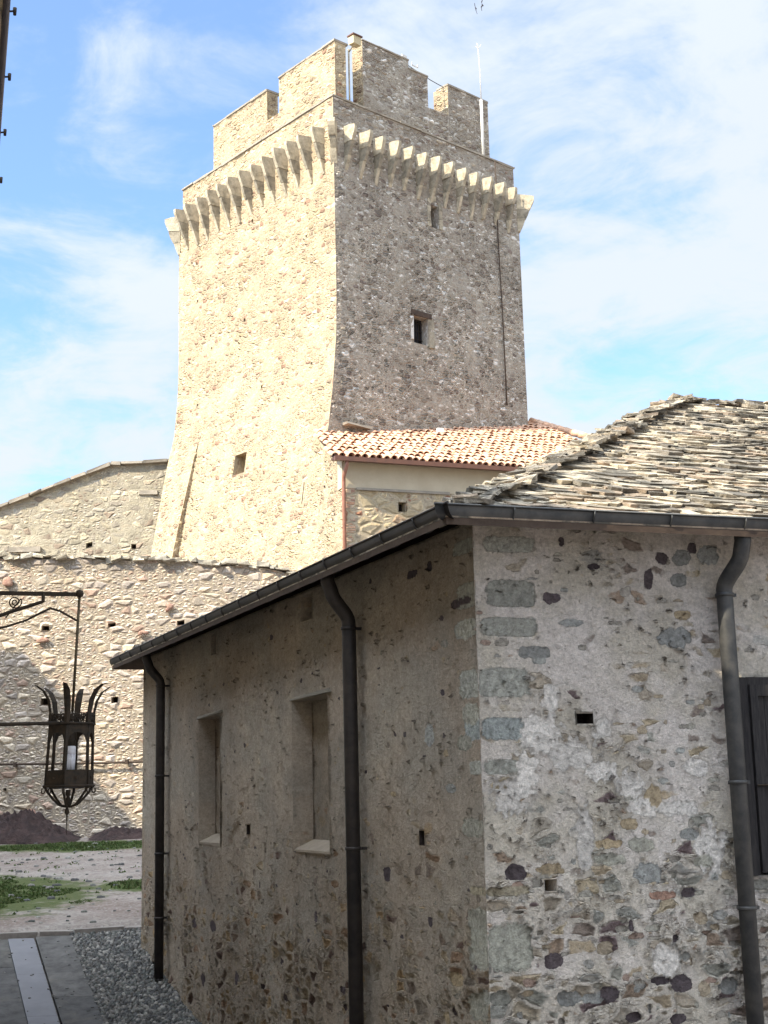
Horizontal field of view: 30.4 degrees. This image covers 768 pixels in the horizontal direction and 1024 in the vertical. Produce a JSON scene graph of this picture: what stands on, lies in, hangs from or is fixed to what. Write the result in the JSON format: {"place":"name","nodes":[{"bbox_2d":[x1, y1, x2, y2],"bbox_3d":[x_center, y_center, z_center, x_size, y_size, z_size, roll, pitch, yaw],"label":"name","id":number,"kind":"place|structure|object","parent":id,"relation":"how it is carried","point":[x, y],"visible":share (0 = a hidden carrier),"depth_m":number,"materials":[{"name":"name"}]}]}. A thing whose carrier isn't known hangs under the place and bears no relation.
{"place":"outdoors","nodes":[
{"label":"outdoors","id":0,"kind":"place"},
{"bbox_2d":[0,936,103,1023],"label":"path","id":1,"kind":"structure","parent":0,"point":[61,973],"depth_m":14.48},
{"bbox_2d":[0,940,105,1023],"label":"loose pebbles","id":2,"kind":"object","parent":1,"relation":"on","point":[53,995],"visible":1,"depth_m":14.34,"materials":[{"name":"grey gravel"}]},
{"bbox_2d":[0,838,141,1022],"bbox_3d":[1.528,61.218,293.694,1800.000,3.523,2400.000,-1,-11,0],"label":"ground","id":3,"kind":"structure","parent":0,"point":[101,912],"depth_m":19.82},
{"bbox_2d":[0,0,16,183],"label":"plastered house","id":4,"kind":"structure","parent":3,"relation":"on","point":[5,10],"depth_m":8.66,"materials":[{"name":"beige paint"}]},
{"bbox_2d":[0,590,114,834],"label":"wall lantern","id":5,"kind":"object","parent":4,"relation":"attached to","point":[69,775],"depth_m":7.37,"materials":[{"name":"metal"}]},
{"bbox_2d":[0,809,81,844],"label":"rock outcrop","id":6,"kind":"object","parent":3,"relation":"on","point":[25,826],"visible":0.9,"depth_m":28.35,"materials":[{"name":"brown soil"}]},
{"bbox_2d":[0,925,140,941],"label":"kerb","id":7,"kind":"structure","parent":3,"relation":"on","point":[17,935],"depth_m":16.17,"materials":[{"name":"stone"}]},
{"bbox_2d":[0,840,141,915],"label":"grass","id":8,"kind":"structure","parent":3,"relation":"on","point":[9,888],"depth_m":21.17,"materials":[{"name":"green plant"}]},
{"bbox_2d":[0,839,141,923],"bbox_3d":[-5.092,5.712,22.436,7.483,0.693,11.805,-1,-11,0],"label":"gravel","id":9,"kind":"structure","parent":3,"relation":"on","point":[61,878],"depth_m":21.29,"materials":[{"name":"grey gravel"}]},
{"bbox_2d":[87,826,141,840],"bbox_3d":[-4.858,6.604,28.992,2.534,0.351,1.200,-1,-11,0],"label":"rock outcrop","id":10,"kind":"object","parent":3,"relation":"on","point":[116,833],"visible":0.46,"depth_m":28.66,"materials":[{"name":"brown soil"}]},
{"bbox_2d":[0,550,294,837],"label":"courtyard wall","id":11,"kind":"structure","parent":3,"relation":"on","point":[128,603],"depth_m":30.06,"materials":[{"name":"stone"}]},
{"bbox_2d":[0,759,142,766],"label":"wall conduit","id":12,"kind":"object","parent":11,"relation":"attached to","point":[16,764],"depth_m":29.44,"materials":[{"name":"black metal"}]},
{"bbox_2d":[151,38,533,571],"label":"stone tower","id":13,"kind":"structure","parent":3,"relation":"on","point":[345,264],"depth_m":40.53,"materials":[{"name":"beige stone"}]},
{"bbox_2d":[0,459,168,558],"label":"wall","id":14,"kind":"structure","parent":13,"relation":"attached to","point":[111,509],"depth_m":44.89,"materials":[{"name":"stone"}]},
{"bbox_2d":[347,32,362,100],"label":"floodlight","id":15,"kind":"object","parent":13,"relation":"on","point":[354,40],"visible":0.89,"depth_m":40.51,"materials":[{"name":"metal"}]},
{"bbox_2d":[414,319,421,343],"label":"window","id":16,"kind":"structure","parent":13,"relation":"in","point":[417,324],"depth_m":40.19,"materials":[{"name":"glass"}]},
{"bbox_2d":[313,417,586,562],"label":"tiled building","id":17,"kind":"structure","parent":13,"relation":"attached to","point":[373,483],"depth_m":35.57,"materials":[{"name":"stone"}]},
{"bbox_2d":[476,43,484,154],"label":"antenna mast","id":18,"kind":"object","parent":13,"relation":"on","point":[482,126],"visible":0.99,"depth_m":43.64,"materials":[{"name":"grey metal"}]},
{"bbox_2d":[109,393,767,1023],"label":"stone house","id":19,"kind":"structure","parent":3,"relation":"on","point":[495,751],"depth_m":8.79,"materials":[{"name":"grey stone"}]},
{"bbox_2d":[739,677,767,875],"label":"window","id":20,"kind":"structure","parent":19,"relation":"in","point":[753,690],"depth_m":8.73,"materials":[{"name":"wood"}]},
{"bbox_2d":[68,927,201,1023],"bbox_3d":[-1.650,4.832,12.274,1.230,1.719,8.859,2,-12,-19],"label":"cobbles","id":21,"kind":"object","parent":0,"point":[108,943],"visible":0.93,"depth_m":14.50,"materials":[{"name":"grey gravel"}]},
{"bbox_2d":[0,0,767,503],"label":"sky","id":22,"kind":"structure","parent":0,"point":[636,131],"materials":[{"name":"blue"}]}
]}

